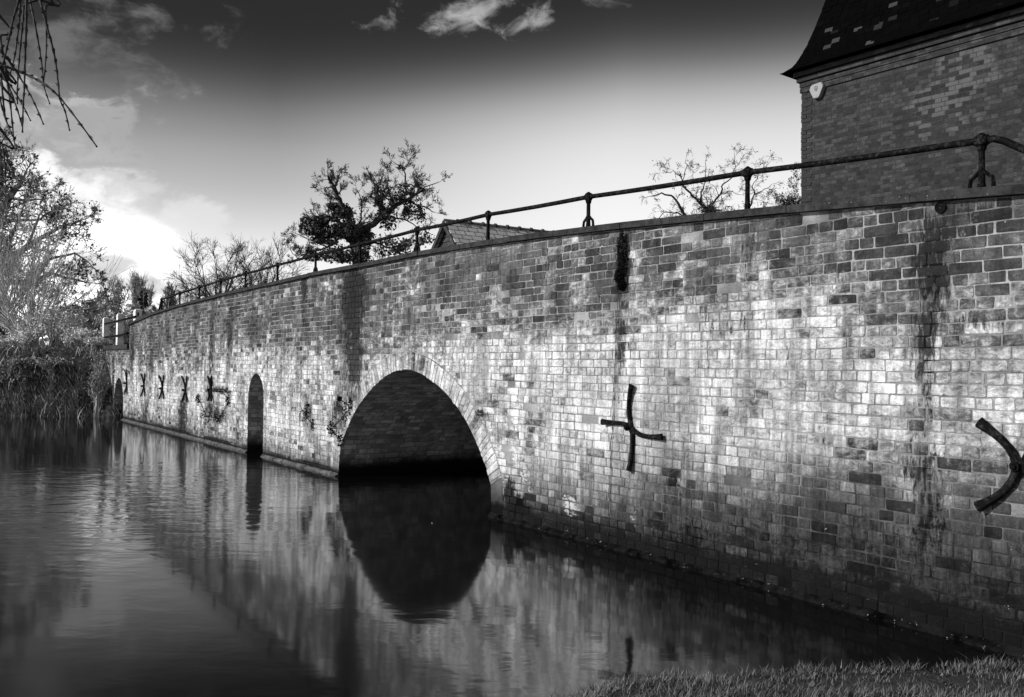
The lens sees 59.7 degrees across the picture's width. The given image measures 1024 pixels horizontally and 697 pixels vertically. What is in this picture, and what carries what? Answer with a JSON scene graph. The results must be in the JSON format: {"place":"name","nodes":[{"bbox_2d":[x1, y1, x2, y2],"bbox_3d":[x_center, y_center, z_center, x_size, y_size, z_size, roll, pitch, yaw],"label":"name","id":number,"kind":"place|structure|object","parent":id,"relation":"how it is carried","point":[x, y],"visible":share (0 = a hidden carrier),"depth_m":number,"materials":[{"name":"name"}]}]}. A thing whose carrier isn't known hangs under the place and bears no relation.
{"place":"outdoors","nodes":[
{"label":"outdoors","id":0,"kind":"place"},
{"bbox_2d":[0,0,824,347],"label":"sky","id":1,"kind":"structure","parent":0,"point":[211,119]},
{"bbox_2d":[0,416,1023,696],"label":"water","id":2,"kind":"structure","parent":0,"point":[136,560],"depth_m":5.86,"materials":[{"name":"grey liquid"}]},
{"bbox_2d":[6,406,121,418],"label":"reeds","id":3,"kind":"object","parent":2,"relation":"on","point":[65,414],"visible":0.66,"depth_m":24.30,"materials":[{"name":"black plant"}]},
{"bbox_2d":[0,346,1023,696],"bbox_3d":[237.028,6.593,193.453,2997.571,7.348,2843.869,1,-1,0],"label":"ground","id":4,"kind":"structure","parent":0,"point":[922,676],"depth_m":3.22,"materials":[{"name":"grey plant"}]},
{"bbox_2d":[0,335,22,346],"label":"bush","id":5,"kind":"object","parent":4,"relation":"on","point":[9,341],"visible":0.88,"depth_m":26.47,"materials":[{"name":"grey plant"}]},
{"bbox_2d":[0,311,30,341],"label":"bush","id":6,"kind":"object","parent":4,"relation":"on","point":[12,328],"visible":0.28,"depth_m":27.44,"materials":[{"name":"grey plant"}]},
{"bbox_2d":[0,352,34,382],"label":"bramble","id":7,"kind":"object","parent":4,"relation":"on","point":[12,364],"visible":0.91,"depth_m":25.15,"materials":[{"name":"grey plant"}]},
{"bbox_2d":[11,309,53,347],"bbox_3d":[-14.408,-0.603,26.831,1.256,1.182,0.986,1,-1,-14],"label":"bush","id":8,"kind":"object","parent":4,"relation":"on","point":[28,334],"visible":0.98,"depth_m":26.77,"materials":[{"name":"grey plant"}]},
{"bbox_2d":[15,356,80,370],"bbox_3d":[-13.143,0.440,25.514,1.920,0.455,1.946,1,-1,0],"label":"bramble","id":9,"kind":"object","parent":4,"relation":"on","point":[41,361],"visible":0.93,"depth_m":25.23,"materials":[{"name":"grey plant"}]},
{"bbox_2d":[0,0,97,183],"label":"weeping willow","id":10,"kind":"object","parent":4,"relation":"on","point":[5,73],"visible":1,"depth_m":2.43,"materials":[{"name":"black plant"}]},
{"bbox_2d":[34,305,71,345],"bbox_3d":[-14.717,-0.727,28.491,1.247,1.480,1.112,1,-1,0],"label":"bush","id":11,"kind":"object","parent":4,"relation":"on","point":[51,340],"visible":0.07,"depth_m":28.45,"materials":[{"name":"grey plant"}]},
{"bbox_2d":[0,203,106,347],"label":"pollard willow","id":12,"kind":"object","parent":4,"relation":"on","point":[30,298],"visible":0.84,"depth_m":27.25,"materials":[{"name":"grey plant"}]},
{"bbox_2d":[40,306,79,346],"bbox_3d":[-13.692,-0.680,27.008,1.209,1.351,0.983,1,-1,0],"label":"bush","id":13,"kind":"object","parent":4,"relation":"on","point":[61,322],"visible":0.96,"depth_m":26.92,"materials":[{"name":"grey plant"}]},
{"bbox_2d":[0,122,124,337],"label":"tree","id":14,"kind":"object","parent":4,"relation":"on","point":[10,194],"visible":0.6,"depth_m":32.15,"materials":[{"name":"grey plant"}]},
{"bbox_2d":[0,341,127,417],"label":"bank grass","id":15,"kind":"structure","parent":4,"relation":"on","point":[36,347],"depth_m":25.08,"materials":[{"name":"grey plant"}]},
{"bbox_2d":[0,184,131,345],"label":"pollard willow","id":16,"kind":"object","parent":4,"relation":"on","point":[8,267],"visible":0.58,"depth_m":29.03,"materials":[{"name":"grey plant"}]},
{"bbox_2d":[8,313,125,347],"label":"hedge","id":17,"kind":"object","parent":4,"relation":"on","point":[46,341],"visible":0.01,"depth_m":63.24,"materials":[{"name":"grey plant"}]},
{"bbox_2d":[62,304,82,347],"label":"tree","id":18,"kind":"object","parent":4,"relation":"on","point":[70,312],"visible":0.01,"depth_m":69.88,"materials":[{"name":"grey plant"}]},
{"bbox_2d":[66,312,89,347],"bbox_3d":[-15.330,-0.640,30.993,1.241,1.405,1.144,1,-1,0],"label":"bush","id":19,"kind":"object","parent":4,"relation":"on","point":[70,344],"visible":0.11,"depth_m":30.99,"materials":[{"name":"grey plant"}]},
{"bbox_2d":[59,327,97,347],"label":"bush","id":20,"kind":"object","parent":4,"relation":"on","point":[76,337],"visible":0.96,"depth_m":26.50,"materials":[{"name":"grey plant"}]},
{"bbox_2d":[76,298,106,345],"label":"tree","id":21,"kind":"object","parent":4,"relation":"on","point":[89,315],"visible":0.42,"depth_m":59.87,"materials":[{"name":"black plant"}]},
{"bbox_2d":[83,336,107,347],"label":"bush","id":22,"kind":"object","parent":4,"relation":"on","point":[94,341],"visible":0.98,"depth_m":26.12,"materials":[{"name":"grey plant"}]},
{"bbox_2d":[85,347,110,416],"bbox_3d":[-11.512,0.993,24.818,0.663,2.087,0.649,1,-1,0],"label":"bramble","id":23,"kind":"object","parent":4,"relation":"on","point":[97,388],"visible":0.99,"depth_m":24.83,"materials":[{"name":"grey plant"}]},
{"bbox_2d":[93,285,109,336],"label":"tree","id":24,"kind":"object","parent":4,"relation":"on","point":[100,304],"visible":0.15,"depth_m":89.76,"materials":[{"name":"grey plant"}]},
{"bbox_2d":[100,304,127,344],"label":"tree","id":25,"kind":"object","parent":4,"relation":"on","point":[111,313],"visible":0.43,"depth_m":47.75,"materials":[{"name":"grey plant"}]},
{"bbox_2d":[102,274,134,310],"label":"tree","id":26,"kind":"object","parent":4,"relation":"on","point":[118,286],"visible":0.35,"depth_m":94.78,"materials":[{"name":"grey plant"}]},
{"bbox_2d":[109,327,129,343],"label":"bush","id":27,"kind":"object","parent":4,"relation":"on","point":[126,338],"visible":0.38,"depth_m":29.86,"materials":[{"name":"grey plant"}]},
{"bbox_2d":[102,309,141,345],"bbox_3d":[-10.855,-0.258,24.772,0.210,1.499,4.862,2,-2,-35],"label":"post fence","id":28,"kind":"object","parent":4,"relation":"on","point":[119,321],"visible":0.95,"depth_m":24.95,"materials":[{"name":"concrete"}]},
{"bbox_2d":[122,268,142,303],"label":"poplar tree","id":29,"kind":"object","parent":4,"relation":"on","point":[135,282],"visible":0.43,"depth_m":100.00,"materials":[{"name":"grey plant"}]},
{"bbox_2d":[121,300,146,333],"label":"tree","id":30,"kind":"object","parent":4,"relation":"on","point":[129,309],"visible":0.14,"depth_m":49.94,"materials":[{"name":"grey plant"}]},
{"bbox_2d":[130,271,149,304],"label":"poplar tree","id":31,"kind":"object","parent":4,"relation":"on","point":[143,281],"visible":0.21,"depth_m":101.04,"materials":[{"name":"grey plant"}]},
{"bbox_2d":[138,284,152,309],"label":"conifer tree","id":32,"kind":"object","parent":4,"relation":"on","point":[143,292],"visible":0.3,"depth_m":69.92,"materials":[{"name":"black plant"}]},
{"bbox_2d":[146,282,155,305],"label":"poplar tree","id":33,"kind":"object","parent":4,"relation":"on","point":[151,293],"visible":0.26,"depth_m":98.07,"materials":[{"name":"grey plant"}]},
{"bbox_2d":[141,305,165,314],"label":"tree","id":34,"kind":"object","parent":4,"relation":"on","point":[151,309],"visible":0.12,"depth_m":54.86,"materials":[{"name":"grey plant"}]},
{"bbox_2d":[160,281,177,308],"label":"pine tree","id":35,"kind":"object","parent":4,"relation":"on","point":[166,291],"visible":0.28,"depth_m":59.87,"materials":[{"name":"grey plant"}]},
{"bbox_2d":[155,278,217,311],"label":"bush","id":36,"kind":"object","parent":4,"relation":"on","point":[174,302],"visible":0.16,"depth_m":49.66,"materials":[{"name":"grey plant"}]},
{"bbox_2d":[163,230,274,301],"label":"bare tree","id":37,"kind":"object","parent":4,"relation":"on","point":[236,261],"visible":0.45,"depth_m":57.60,"materials":[{"name":"grey plant"}]},
{"bbox_2d":[211,231,309,294],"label":"bare tree","id":38,"kind":"object","parent":4,"relation":"on","point":[268,272],"visible":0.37,"depth_m":61.66,"materials":[{"name":"grey plant"}]},
{"bbox_2d":[281,139,452,269],"bbox_3d":[-4.957,-3.518,30.059,6.020,7.402,2.369,1,-1,0],"label":"ivied tree","id":39,"kind":"object","parent":4,"relation":"on","point":[349,230],"visible":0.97,"depth_m":29.97,"materials":[{"name":"black plant"}]},
{"bbox_2d":[431,219,546,248],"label":"barn","id":40,"kind":"structure","parent":4,"relation":"on","point":[462,233],"depth_m":27.31,"materials":[{"name":"stone"}]},
{"bbox_2d":[102,184,1023,658],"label":"brick bridge","id":41,"kind":"structure","parent":4,"relation":"on","point":[820,402],"depth_m":6.73,"materials":[{"name":"brick"}]},
{"bbox_2d":[195,388,230,423],"bbox_3d":[-5.746,1.105,17.089,0.066,0.704,2.306,2,-2,-35],"label":"ivy patch","id":42,"kind":"object","parent":41,"relation":"attached to","point":[198,401],"visible":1,"depth_m":16.94,"materials":[{"name":"black plant"}]},
{"bbox_2d":[298,402,314,430],"bbox_3d":[-3.031,0.992,13.155,0.054,0.416,0.633,2,-2,-34],"label":"ivy patch","id":43,"kind":"object","parent":41,"relation":"attached to","point":[305,415],"visible":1,"depth_m":13.15,"materials":[{"name":"black plant"}]},
{"bbox_2d":[326,396,352,446],"bbox_3d":[-2.374,0.993,12.202,0.059,0.700,0.870,2,-2,-35],"label":"ivy patch","id":44,"kind":"object","parent":41,"relation":"attached to","point":[332,423],"visible":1,"depth_m":12.15,"materials":[{"name":"black plant"}]},
{"bbox_2d":[158,132,1023,310],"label":"iron railing","id":45,"kind":"object","parent":41,"relation":"on","point":[981,141],"visible":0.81,"depth_m":6.76,"materials":[{"name":"black metal"}]},
{"bbox_2d":[613,229,628,291],"bbox_3d":[0.902,-0.739,7.498,0.070,0.522,0.187,2,-2,-35],"label":"hanging moss","id":46,"kind":"object","parent":41,"relation":"hanging from","point":[620,283],"visible":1,"depth_m":7.49,"materials":[{"name":"black plant"}]},
{"bbox_2d":[639,142,784,218],"bbox_3d":[5.504,-2.768,24.026,4.269,5.901,1.308,1,-1,-15],"label":"weeping thorn tree","id":47,"kind":"object","parent":4,"relation":"on","point":[709,208],"visible":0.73,"depth_m":24.03,"materials":[{"name":"grey plant"}]},
{"bbox_2d":[465,648,1023,696],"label":"grass","id":48,"kind":"structure","parent":4,"relation":"on","point":[863,691],"depth_m":3.02,"materials":[{"name":"grey plant"}]},
{"bbox_2d":[763,162,800,206],"bbox_3d":[7.323,-2.424,24.032,1.303,5.263,0.941,1,-1,-15],"label":"bare shrub","id":49,"kind":"object","parent":4,"relation":"on","point":[791,199],"visible":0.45,"depth_m":24.04,"materials":[{"name":"grey plant"}]},
{"bbox_2d":[781,0,1023,203],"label":"brick tower","id":50,"kind":"structure","parent":4,"relation":"on","point":[895,74],"depth_m":15.14,"materials":[{"name":"brick"}]},
{"bbox_2d":[810,82,825,99],"bbox_3d":[5.643,-4.762,16.508,0.097,0.293,0.294,2,-2,-38],"label":"alarm box","id":51,"kind":"object","parent":50,"relation":"attached to","point":[817,90],"visible":1,"depth_m":16.46,"materials":[{"name":"white plastic"}]}
]}

